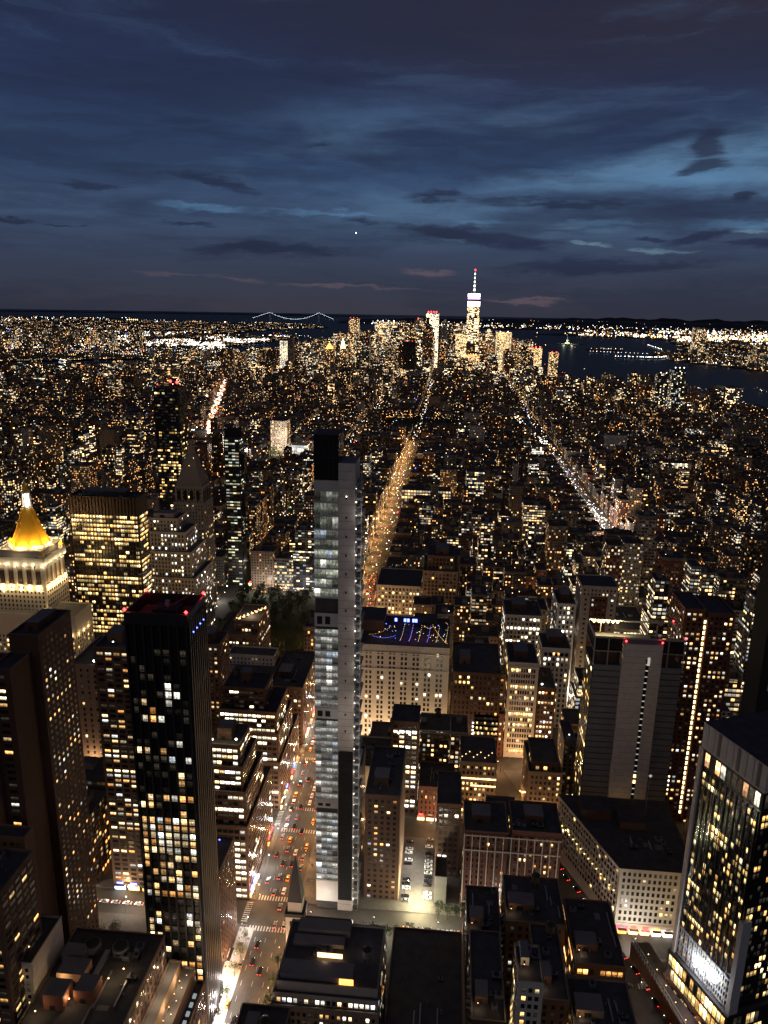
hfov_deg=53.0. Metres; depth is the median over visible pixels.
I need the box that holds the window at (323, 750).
[321,748,326,752]
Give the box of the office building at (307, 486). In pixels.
[303,471,310,513]
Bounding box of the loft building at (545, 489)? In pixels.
[534,480,553,498]
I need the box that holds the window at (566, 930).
[563,907,573,974]
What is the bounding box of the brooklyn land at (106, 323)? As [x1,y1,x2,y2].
[0,317,327,361]
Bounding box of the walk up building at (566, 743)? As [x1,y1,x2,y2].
[557,720,576,794]
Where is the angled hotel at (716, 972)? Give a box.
[662,710,767,1023]
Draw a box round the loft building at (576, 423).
[571,417,581,433]
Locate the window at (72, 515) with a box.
[71,512,152,638]
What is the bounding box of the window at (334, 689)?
[332,687,337,692]
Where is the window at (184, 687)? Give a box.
[182,684,187,690]
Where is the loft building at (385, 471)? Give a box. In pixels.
[380,462,390,495]
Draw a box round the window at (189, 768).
[186,765,191,771]
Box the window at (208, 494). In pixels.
[175,494,216,605]
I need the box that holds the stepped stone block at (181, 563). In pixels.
[148,509,214,625]
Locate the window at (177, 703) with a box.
[174,700,179,706]
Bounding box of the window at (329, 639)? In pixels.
[327,637,331,642]
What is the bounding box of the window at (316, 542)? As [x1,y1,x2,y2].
[314,539,319,547]
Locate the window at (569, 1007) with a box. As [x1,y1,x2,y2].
[568,1007,571,1023]
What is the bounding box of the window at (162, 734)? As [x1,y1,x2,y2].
[160,732,165,738]
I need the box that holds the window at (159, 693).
[157,691,162,697]
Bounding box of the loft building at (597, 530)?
[589,526,603,535]
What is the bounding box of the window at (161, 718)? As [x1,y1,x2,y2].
[159,716,164,722]
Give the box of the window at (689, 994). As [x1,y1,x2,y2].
[688,991,691,1002]
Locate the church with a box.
[284,855,352,940]
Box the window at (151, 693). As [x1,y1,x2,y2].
[149,691,154,697]
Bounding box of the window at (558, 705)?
[537,639,563,726]
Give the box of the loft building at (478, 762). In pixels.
[458,734,496,822]
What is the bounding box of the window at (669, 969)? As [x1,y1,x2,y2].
[667,965,670,977]
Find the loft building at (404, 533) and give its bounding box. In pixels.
[394,525,410,538]
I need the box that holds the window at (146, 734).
[144,731,148,737]
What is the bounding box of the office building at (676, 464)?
[664,460,696,468]
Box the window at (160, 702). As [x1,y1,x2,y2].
[158,699,162,705]
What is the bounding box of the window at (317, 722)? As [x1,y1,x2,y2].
[315,720,320,725]
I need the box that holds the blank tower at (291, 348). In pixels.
[287,338,294,366]
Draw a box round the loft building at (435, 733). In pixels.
[418,707,450,783]
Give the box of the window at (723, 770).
[720,765,725,780]
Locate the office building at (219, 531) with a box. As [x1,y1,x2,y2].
[214,520,224,539]
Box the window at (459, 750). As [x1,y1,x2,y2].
[458,750,462,821]
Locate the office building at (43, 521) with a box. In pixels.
[37,513,48,531]
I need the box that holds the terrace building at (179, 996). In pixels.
[141,959,206,1023]
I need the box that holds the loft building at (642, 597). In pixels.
[637,588,647,612]
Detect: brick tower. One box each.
[0,608,99,944]
[207,626,229,735]
[364,745,405,899]
[391,704,420,812]
[665,591,735,822]
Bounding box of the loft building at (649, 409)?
[642,401,656,415]
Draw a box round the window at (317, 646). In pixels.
[315,644,320,648]
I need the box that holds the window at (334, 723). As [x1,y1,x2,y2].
[332,721,337,726]
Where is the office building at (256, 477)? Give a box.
[252,468,261,487]
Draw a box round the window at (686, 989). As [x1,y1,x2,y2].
[684,986,687,997]
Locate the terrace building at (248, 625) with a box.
[220,603,270,649]
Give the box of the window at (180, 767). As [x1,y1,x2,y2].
[178,765,183,771]
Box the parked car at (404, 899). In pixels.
[401,898,408,901]
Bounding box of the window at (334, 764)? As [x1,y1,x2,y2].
[332,762,337,766]
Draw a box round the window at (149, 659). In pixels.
[147,657,151,663]
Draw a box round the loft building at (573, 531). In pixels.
[568,527,586,543]
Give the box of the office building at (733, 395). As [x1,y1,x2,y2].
[724,386,742,404]
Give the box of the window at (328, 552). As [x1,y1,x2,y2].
[326,550,331,557]
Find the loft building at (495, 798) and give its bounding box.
[486,795,514,821]
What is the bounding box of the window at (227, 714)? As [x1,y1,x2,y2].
[221,678,298,807]
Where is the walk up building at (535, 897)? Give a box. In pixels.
[500,872,565,1005]
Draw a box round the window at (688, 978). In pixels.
[686,974,689,986]
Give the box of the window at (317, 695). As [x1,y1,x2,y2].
[315,693,320,698]
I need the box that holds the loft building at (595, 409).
[583,404,601,419]
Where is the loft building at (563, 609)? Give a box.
[549,587,576,701]
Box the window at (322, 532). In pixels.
[320,530,325,537]
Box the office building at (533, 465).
[528,457,539,477]
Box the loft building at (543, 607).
[528,594,547,631]
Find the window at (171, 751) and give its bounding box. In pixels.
[169,749,174,754]
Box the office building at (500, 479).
[494,471,505,489]
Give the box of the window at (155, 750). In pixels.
[153,747,157,753]
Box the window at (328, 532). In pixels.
[326,530,331,537]
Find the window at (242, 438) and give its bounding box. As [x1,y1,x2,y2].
[226,438,246,584]
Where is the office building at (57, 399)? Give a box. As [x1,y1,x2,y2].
[51,393,63,406]
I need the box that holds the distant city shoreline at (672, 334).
[542,331,767,370]
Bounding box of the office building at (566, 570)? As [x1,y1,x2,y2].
[560,561,572,577]
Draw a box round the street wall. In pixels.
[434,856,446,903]
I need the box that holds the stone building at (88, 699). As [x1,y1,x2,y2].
[75,634,104,756]
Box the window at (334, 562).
[332,560,337,567]
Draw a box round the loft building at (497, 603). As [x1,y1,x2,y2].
[491,594,502,612]
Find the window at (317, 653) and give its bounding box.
[315,651,320,656]
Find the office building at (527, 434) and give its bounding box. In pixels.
[523,423,531,446]
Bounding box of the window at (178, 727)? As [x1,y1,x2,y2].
[176,725,181,731]
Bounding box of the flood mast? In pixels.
[644,774,651,814]
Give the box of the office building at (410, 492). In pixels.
[401,485,450,507]
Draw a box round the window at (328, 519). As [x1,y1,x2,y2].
[326,517,331,527]
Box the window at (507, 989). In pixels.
[500,882,508,1004]
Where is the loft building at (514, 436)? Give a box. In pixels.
[503,427,524,445]
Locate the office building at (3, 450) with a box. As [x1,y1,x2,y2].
[0,431,7,457]
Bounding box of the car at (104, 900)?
[100,899,108,902]
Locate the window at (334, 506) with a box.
[332,504,337,514]
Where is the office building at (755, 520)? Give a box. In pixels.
[749,503,761,530]
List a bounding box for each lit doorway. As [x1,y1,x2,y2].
[317,952,341,958]
[339,979,352,985]
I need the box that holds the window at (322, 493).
[320,491,325,501]
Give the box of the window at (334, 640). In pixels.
[332,637,337,642]
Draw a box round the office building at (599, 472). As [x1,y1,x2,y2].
[593,457,606,484]
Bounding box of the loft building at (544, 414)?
[540,405,549,424]
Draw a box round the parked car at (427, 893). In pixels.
[423,891,431,894]
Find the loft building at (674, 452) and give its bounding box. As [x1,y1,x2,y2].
[668,445,679,459]
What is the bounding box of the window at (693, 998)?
[691,995,695,1006]
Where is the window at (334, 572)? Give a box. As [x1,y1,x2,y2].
[332,570,337,577]
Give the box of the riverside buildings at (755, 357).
[571,330,767,370]
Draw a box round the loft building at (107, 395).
[101,387,112,401]
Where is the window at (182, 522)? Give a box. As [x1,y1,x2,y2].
[150,515,214,625]
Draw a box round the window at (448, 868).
[434,782,461,875]
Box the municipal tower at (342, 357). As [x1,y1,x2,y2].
[337,338,347,365]
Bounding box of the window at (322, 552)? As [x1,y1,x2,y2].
[320,550,325,557]
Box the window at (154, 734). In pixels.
[152,731,156,737]
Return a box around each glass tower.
[153,380,188,509]
[223,427,249,585]
[739,526,767,715]
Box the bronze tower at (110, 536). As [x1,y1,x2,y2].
[68,487,152,638]
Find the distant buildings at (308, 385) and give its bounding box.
[0,317,767,882]
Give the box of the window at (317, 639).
[315,637,320,641]
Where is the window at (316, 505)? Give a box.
[314,503,319,514]
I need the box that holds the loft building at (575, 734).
[571,733,577,794]
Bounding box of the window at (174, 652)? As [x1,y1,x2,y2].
[172,650,177,656]
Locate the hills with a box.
[0,310,767,328]
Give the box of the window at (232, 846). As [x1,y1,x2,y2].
[219,846,236,967]
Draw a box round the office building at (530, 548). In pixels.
[524,521,536,569]
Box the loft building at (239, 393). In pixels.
[235,387,245,405]
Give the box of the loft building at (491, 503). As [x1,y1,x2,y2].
[481,495,500,510]
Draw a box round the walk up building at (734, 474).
[729,468,741,485]
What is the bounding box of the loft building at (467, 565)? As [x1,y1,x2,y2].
[459,556,475,595]
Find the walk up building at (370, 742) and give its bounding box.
[360,735,390,790]
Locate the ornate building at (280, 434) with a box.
[270,418,290,455]
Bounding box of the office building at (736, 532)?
[730,526,753,549]
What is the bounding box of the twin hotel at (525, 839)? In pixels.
[460,800,562,916]
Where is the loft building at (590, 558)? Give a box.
[580,550,601,567]
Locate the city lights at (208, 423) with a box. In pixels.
[54,337,762,598]
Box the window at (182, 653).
[180,650,185,656]
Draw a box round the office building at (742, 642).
[732,584,758,696]
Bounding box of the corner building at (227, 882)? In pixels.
[217,836,236,967]
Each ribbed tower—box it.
[123,589,223,1023]
[349,317,359,362]
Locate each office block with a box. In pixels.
[212,719,272,898]
[218,666,298,809]
[270,917,386,1023]
[613,605,640,633]
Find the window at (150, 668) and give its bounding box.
[147,666,152,671]
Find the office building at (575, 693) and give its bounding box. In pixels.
[568,667,583,708]
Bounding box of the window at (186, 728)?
[184,725,189,731]
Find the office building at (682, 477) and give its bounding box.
[675,466,689,493]
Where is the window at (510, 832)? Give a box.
[460,807,555,915]
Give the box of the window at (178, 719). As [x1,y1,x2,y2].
[175,717,180,723]
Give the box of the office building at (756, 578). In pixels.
[751,570,760,588]
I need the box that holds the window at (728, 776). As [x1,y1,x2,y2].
[725,769,731,784]
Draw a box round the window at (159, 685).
[157,683,161,689]
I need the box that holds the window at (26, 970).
[22,968,31,1004]
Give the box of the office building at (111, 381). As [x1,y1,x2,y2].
[106,377,121,387]
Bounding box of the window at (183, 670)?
[181,667,186,673]
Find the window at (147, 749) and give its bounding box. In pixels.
[145,747,149,753]
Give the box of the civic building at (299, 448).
[289,443,309,454]
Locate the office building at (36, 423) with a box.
[31,417,43,458]
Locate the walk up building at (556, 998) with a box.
[528,920,569,1023]
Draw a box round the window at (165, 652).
[163,649,168,656]
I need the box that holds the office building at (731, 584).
[712,567,746,601]
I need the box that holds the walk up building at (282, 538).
[276,524,288,550]
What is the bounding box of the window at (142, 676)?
[140,673,144,679]
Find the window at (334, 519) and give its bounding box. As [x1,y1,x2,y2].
[332,517,337,528]
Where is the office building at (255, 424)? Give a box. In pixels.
[250,417,260,432]
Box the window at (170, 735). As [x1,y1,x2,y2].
[168,733,173,738]
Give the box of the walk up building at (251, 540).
[246,530,253,553]
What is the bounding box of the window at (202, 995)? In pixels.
[191,990,205,1023]
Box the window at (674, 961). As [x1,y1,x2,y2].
[672,958,675,969]
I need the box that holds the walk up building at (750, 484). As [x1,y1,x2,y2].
[743,478,757,494]
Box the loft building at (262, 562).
[250,545,278,588]
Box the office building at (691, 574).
[681,559,701,594]
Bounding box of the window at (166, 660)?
[163,658,168,664]
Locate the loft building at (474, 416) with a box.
[464,411,481,422]
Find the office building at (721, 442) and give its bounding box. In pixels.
[715,438,727,456]
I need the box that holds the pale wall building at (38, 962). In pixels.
[21,914,64,1006]
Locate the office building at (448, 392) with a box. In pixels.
[444,380,452,398]
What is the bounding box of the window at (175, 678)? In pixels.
[173,675,178,681]
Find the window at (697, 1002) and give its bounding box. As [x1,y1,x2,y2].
[695,999,698,1011]
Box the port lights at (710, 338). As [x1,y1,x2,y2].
[372,322,767,367]
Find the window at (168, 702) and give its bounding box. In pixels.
[166,700,171,706]
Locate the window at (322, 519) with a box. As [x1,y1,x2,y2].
[320,517,325,527]
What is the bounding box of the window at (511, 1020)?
[509,952,517,1023]
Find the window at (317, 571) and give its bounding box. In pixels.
[315,569,319,576]
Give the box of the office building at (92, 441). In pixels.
[89,424,96,453]
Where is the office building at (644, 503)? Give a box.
[641,489,647,506]
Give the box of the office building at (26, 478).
[22,471,31,491]
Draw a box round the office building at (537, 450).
[530,444,544,460]
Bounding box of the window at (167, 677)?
[164,675,169,681]
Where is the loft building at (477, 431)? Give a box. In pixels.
[469,421,484,443]
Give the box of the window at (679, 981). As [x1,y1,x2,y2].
[677,977,680,989]
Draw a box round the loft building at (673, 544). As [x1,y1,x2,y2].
[666,534,687,551]
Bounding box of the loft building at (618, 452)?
[613,445,624,459]
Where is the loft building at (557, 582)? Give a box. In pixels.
[551,577,569,588]
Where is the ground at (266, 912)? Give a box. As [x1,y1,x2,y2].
[0,354,767,1023]
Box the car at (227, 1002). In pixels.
[224,999,229,1008]
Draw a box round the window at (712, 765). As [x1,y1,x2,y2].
[710,756,715,771]
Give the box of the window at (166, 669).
[164,666,169,672]
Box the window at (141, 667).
[139,665,143,671]
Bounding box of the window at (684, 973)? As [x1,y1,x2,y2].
[682,970,686,981]
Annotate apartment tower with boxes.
[0,469,23,517]
[0,847,41,1023]
[1,513,19,539]
[9,415,19,444]
[20,424,33,452]
[24,444,41,490]
[38,422,61,472]
[69,458,97,492]
[92,375,103,388]
[93,625,143,889]
[94,416,105,463]
[99,426,120,468]
[101,451,116,473]
[101,468,114,487]
[123,456,137,491]
[136,453,152,491]
[210,414,220,431]
[211,426,224,469]
[251,440,261,460]
[259,482,273,529]
[303,490,313,520]
[359,744,365,851]
[360,431,368,455]
[423,449,434,475]
[430,480,438,502]
[440,463,456,495]
[444,451,456,465]
[495,384,504,399]
[497,445,505,467]
[508,482,522,516]
[518,449,527,490]
[544,515,568,570]
[550,493,558,514]
[588,445,595,468]
[600,527,632,570]
[600,537,623,604]
[618,531,643,605]
[626,481,642,517]
[634,454,649,479]
[654,545,685,590]
[707,394,722,414]
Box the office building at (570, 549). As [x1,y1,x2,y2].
[566,535,574,565]
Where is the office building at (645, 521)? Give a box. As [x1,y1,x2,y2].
[633,506,657,587]
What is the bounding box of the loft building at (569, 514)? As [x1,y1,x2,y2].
[558,502,577,526]
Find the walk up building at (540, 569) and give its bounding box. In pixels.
[534,558,546,584]
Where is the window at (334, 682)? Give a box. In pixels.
[332,680,337,685]
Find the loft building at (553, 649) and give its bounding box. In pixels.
[537,628,570,727]
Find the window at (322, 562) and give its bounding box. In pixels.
[320,559,325,567]
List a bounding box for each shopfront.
[114,882,125,889]
[128,883,138,890]
[223,962,228,975]
[226,947,233,961]
[250,884,255,897]
[253,874,259,884]
[268,835,272,845]
[417,813,423,819]
[426,814,433,820]
[617,926,626,933]
[628,927,638,934]
[640,927,649,935]
[651,928,661,936]
[663,929,672,937]
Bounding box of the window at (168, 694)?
[166,692,170,697]
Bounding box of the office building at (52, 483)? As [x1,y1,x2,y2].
[46,477,58,489]
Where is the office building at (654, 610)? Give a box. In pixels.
[639,566,669,638]
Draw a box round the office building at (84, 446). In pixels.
[78,432,90,461]
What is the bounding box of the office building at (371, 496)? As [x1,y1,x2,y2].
[365,486,377,533]
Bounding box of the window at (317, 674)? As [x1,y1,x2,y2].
[315,672,320,677]
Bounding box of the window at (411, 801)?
[405,713,420,811]
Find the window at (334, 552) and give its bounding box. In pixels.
[332,550,337,557]
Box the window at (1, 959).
[0,859,40,1021]
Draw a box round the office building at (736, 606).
[723,594,743,663]
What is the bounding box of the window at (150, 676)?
[148,674,152,680]
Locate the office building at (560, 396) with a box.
[556,387,564,401]
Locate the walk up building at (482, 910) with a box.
[464,885,501,1000]
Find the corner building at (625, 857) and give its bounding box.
[557,794,684,936]
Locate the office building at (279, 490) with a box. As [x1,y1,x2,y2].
[274,464,285,515]
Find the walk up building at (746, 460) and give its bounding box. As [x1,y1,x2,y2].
[741,455,751,470]
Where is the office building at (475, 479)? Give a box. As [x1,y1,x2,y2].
[466,467,484,498]
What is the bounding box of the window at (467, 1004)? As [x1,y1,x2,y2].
[465,947,469,1023]
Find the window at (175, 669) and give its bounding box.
[173,667,177,673]
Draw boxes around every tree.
[108,917,120,930]
[213,617,225,629]
[213,1005,223,1022]
[220,983,231,995]
[224,960,241,975]
[227,600,238,612]
[234,594,246,605]
[235,586,247,595]
[235,940,247,957]
[239,928,248,939]
[243,583,253,599]
[252,590,265,600]
[254,585,263,601]
[255,580,266,595]
[260,991,272,1004]
[264,972,275,987]
[265,586,280,602]
[266,589,277,602]
[270,606,279,622]
[270,615,278,631]
[271,601,279,616]
[272,953,280,965]
[273,581,281,595]
[273,635,285,651]
[275,592,288,608]
[277,598,286,606]
[279,604,289,615]
[284,589,295,599]
[284,597,296,613]
[285,601,297,619]
[291,594,306,612]
[294,593,308,609]
[300,586,312,604]
[382,924,391,936]
[433,899,443,918]
[442,901,456,919]
[449,903,461,920]
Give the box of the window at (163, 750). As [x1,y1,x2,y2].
[161,748,166,754]
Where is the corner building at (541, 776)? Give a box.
[520,737,562,807]
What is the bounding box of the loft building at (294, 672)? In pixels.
[273,650,314,743]
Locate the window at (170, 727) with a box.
[168,724,172,730]
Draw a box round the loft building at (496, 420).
[487,412,505,427]
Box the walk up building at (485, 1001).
[465,929,505,1023]
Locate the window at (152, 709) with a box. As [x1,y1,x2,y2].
[150,707,155,713]
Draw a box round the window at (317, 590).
[315,588,319,595]
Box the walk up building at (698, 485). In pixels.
[693,478,703,502]
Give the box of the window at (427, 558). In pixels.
[378,558,457,613]
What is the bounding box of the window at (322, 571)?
[320,569,325,576]
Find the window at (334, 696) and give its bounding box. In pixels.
[332,694,337,699]
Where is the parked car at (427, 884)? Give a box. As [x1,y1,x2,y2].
[423,883,431,886]
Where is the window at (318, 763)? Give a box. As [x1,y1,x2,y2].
[316,761,337,879]
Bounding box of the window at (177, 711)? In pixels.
[175,709,180,714]
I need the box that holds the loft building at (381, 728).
[370,717,391,736]
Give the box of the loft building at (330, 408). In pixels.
[322,404,338,415]
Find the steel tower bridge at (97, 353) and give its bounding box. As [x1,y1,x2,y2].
[68,344,186,361]
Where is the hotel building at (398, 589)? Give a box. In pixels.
[376,543,457,614]
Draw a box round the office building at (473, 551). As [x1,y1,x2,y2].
[470,536,478,560]
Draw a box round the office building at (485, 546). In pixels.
[477,512,493,569]
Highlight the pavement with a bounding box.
[213,927,253,1023]
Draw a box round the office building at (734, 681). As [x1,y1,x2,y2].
[724,660,742,716]
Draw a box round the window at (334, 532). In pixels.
[332,530,337,538]
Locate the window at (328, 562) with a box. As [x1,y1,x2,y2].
[326,560,331,567]
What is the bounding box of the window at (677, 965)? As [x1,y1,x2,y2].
[675,962,678,973]
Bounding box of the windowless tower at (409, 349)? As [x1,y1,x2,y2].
[402,341,415,369]
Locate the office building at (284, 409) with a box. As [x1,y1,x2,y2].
[279,403,290,417]
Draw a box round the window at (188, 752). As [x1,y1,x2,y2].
[186,750,190,755]
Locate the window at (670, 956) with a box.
[668,954,671,964]
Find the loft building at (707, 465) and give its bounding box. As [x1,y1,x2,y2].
[696,453,718,479]
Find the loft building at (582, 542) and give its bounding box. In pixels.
[574,535,590,553]
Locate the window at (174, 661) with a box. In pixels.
[172,658,177,665]
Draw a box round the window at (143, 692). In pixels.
[141,690,145,696]
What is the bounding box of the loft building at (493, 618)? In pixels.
[486,608,501,625]
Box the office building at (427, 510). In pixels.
[419,501,434,524]
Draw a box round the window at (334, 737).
[332,735,337,739]
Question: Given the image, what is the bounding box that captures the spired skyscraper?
[466,269,479,352]
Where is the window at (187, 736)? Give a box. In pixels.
[185,734,189,739]
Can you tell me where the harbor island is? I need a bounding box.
[586,349,621,350]
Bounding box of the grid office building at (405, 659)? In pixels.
[360,606,449,735]
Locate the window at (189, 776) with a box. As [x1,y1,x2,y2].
[187,773,191,779]
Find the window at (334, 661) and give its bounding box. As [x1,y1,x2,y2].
[332,659,337,664]
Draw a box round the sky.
[0,0,767,320]
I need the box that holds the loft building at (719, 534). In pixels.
[707,520,730,555]
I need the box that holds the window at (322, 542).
[320,540,325,547]
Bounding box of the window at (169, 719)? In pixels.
[167,716,172,722]
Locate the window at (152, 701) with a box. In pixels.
[150,699,154,705]
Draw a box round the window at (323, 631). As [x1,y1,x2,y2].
[321,629,325,634]
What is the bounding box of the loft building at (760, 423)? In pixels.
[753,417,767,434]
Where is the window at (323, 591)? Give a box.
[321,589,325,596]
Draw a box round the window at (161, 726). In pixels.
[159,724,164,730]
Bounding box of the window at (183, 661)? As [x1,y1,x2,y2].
[181,659,185,665]
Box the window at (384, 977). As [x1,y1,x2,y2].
[378,940,386,1023]
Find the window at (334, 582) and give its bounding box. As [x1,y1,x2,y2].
[332,579,337,587]
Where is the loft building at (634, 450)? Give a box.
[628,445,641,466]
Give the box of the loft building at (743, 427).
[732,421,749,434]
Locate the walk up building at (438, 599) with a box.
[431,595,443,613]
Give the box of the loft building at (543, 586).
[535,576,552,601]
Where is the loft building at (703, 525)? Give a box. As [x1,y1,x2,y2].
[692,520,709,541]
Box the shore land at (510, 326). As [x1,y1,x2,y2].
[338,319,767,330]
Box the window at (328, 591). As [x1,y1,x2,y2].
[326,589,331,596]
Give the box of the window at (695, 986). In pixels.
[693,983,696,994]
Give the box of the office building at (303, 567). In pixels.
[293,521,314,590]
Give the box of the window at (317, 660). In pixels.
[315,658,320,663]
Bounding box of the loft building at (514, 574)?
[503,560,525,597]
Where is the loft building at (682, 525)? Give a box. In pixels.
[671,520,696,531]
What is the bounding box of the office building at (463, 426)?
[458,419,471,434]
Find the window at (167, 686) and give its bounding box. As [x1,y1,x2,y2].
[165,683,170,689]
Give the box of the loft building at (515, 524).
[501,517,522,542]
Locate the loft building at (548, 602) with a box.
[546,597,551,627]
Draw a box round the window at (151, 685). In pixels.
[148,682,153,688]
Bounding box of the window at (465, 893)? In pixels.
[464,893,465,962]
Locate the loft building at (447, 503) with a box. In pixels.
[443,498,461,510]
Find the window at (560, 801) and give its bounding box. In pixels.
[559,801,614,910]
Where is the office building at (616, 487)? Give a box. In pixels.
[610,472,622,502]
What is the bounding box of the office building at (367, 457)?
[363,452,371,476]
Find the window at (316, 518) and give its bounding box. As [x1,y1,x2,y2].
[314,516,319,527]
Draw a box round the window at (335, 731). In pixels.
[332,728,337,733]
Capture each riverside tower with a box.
[223,349,235,380]
[653,373,668,405]
[666,367,685,409]
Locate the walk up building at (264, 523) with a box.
[255,495,267,538]
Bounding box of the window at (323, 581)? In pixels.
[320,579,325,586]
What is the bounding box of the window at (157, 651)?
[154,649,159,655]
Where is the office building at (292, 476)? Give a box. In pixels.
[285,467,299,497]
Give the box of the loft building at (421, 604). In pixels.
[413,596,431,614]
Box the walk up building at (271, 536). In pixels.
[267,526,277,545]
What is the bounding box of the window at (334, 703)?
[332,701,337,705]
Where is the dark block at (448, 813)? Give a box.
[434,770,461,876]
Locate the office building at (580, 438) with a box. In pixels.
[573,430,586,445]
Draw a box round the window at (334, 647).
[332,645,337,649]
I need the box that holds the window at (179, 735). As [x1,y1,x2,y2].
[176,733,181,739]
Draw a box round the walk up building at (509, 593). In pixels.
[504,589,517,598]
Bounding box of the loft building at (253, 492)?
[245,487,258,500]
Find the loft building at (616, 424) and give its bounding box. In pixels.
[609,419,625,430]
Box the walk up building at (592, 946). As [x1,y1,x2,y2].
[563,897,626,979]
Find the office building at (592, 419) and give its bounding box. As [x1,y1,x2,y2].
[586,412,598,431]
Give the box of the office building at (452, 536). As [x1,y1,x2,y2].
[447,526,458,544]
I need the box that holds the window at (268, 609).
[257,609,269,646]
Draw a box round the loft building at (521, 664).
[502,641,538,757]
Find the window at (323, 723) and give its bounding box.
[321,720,326,725]
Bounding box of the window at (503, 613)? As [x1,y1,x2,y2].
[499,606,536,663]
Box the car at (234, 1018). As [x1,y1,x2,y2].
[231,1016,236,1023]
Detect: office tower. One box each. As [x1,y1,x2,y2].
[128,319,142,350]
[280,341,287,368]
[356,338,370,368]
[375,320,396,343]
[426,311,438,367]
[455,333,466,357]
[464,353,478,365]
[495,331,511,370]
[513,341,523,367]
[529,346,541,365]
[547,352,558,376]
[689,328,706,355]
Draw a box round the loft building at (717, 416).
[711,409,723,423]
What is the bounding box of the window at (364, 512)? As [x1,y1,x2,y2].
[361,512,364,575]
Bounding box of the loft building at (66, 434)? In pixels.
[59,426,73,448]
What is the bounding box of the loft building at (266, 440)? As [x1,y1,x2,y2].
[255,436,270,444]
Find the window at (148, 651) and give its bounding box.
[146,649,151,655]
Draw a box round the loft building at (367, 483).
[360,476,370,496]
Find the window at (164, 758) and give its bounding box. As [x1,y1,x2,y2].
[161,756,166,762]
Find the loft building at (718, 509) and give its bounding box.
[704,501,730,522]
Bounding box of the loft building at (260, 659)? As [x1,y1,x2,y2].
[229,645,282,673]
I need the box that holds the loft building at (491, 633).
[469,625,498,643]
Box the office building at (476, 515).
[472,509,481,536]
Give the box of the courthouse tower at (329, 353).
[324,342,334,371]
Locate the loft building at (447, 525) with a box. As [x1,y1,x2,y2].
[442,521,458,537]
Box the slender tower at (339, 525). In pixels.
[313,429,364,910]
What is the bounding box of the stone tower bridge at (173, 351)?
[144,345,242,357]
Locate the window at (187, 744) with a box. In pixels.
[185,742,190,747]
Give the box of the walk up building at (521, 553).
[517,547,525,566]
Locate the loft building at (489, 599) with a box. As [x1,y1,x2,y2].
[481,582,492,611]
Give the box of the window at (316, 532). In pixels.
[314,530,319,537]
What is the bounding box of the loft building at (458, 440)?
[446,434,466,447]
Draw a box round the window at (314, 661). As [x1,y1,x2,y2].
[299,661,314,742]
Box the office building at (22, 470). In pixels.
[18,467,26,472]
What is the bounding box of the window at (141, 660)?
[139,657,143,663]
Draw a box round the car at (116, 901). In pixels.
[112,900,120,903]
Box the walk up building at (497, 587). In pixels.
[492,578,503,597]
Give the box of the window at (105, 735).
[104,734,142,888]
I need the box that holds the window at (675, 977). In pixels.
[674,974,677,985]
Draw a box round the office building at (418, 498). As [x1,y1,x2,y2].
[415,495,429,513]
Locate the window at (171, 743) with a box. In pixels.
[169,741,173,746]
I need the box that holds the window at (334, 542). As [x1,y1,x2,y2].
[332,540,337,548]
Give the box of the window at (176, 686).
[173,684,178,690]
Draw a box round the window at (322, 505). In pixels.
[320,503,325,514]
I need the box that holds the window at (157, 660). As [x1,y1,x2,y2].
[155,658,160,664]
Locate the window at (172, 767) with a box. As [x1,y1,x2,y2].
[170,764,175,770]
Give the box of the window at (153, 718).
[151,715,155,721]
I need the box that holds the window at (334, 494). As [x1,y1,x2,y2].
[332,492,337,501]
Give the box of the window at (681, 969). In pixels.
[679,966,682,977]
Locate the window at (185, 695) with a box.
[182,693,187,699]
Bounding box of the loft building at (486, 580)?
[466,571,492,586]
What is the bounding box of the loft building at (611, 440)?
[603,432,627,449]
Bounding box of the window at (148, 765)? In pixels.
[138,754,202,980]
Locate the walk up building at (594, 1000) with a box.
[566,975,636,1023]
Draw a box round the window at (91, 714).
[80,669,101,756]
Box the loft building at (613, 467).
[605,461,617,477]
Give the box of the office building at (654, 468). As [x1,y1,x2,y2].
[647,459,660,482]
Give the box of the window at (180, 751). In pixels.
[177,749,182,755]
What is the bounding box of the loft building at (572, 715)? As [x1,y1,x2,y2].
[560,704,579,732]
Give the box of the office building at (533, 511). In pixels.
[522,500,545,540]
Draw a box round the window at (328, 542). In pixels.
[326,540,331,547]
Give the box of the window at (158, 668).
[155,666,160,672]
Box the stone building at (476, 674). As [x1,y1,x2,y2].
[450,642,501,751]
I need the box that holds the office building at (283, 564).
[274,547,293,589]
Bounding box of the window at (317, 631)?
[315,629,320,634]
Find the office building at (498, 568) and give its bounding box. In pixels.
[493,556,508,582]
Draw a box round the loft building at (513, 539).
[502,529,519,549]
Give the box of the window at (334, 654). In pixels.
[332,652,337,656]
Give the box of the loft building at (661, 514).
[651,508,666,532]
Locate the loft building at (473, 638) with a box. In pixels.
[464,632,488,642]
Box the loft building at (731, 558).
[717,548,742,572]
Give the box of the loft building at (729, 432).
[721,424,737,439]
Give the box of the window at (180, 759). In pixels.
[178,757,183,763]
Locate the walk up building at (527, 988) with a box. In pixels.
[509,940,543,1023]
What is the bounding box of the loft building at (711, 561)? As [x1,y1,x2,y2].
[698,555,717,567]
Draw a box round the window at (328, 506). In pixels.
[326,503,331,514]
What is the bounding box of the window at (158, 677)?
[156,674,161,680]
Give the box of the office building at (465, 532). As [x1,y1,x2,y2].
[458,502,472,551]
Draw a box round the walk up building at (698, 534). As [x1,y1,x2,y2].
[691,528,704,545]
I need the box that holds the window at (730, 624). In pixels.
[666,597,731,821]
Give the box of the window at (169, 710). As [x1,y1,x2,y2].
[167,708,171,714]
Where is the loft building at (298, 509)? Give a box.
[293,504,302,518]
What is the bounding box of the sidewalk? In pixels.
[0,452,741,1023]
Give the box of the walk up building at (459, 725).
[449,714,467,771]

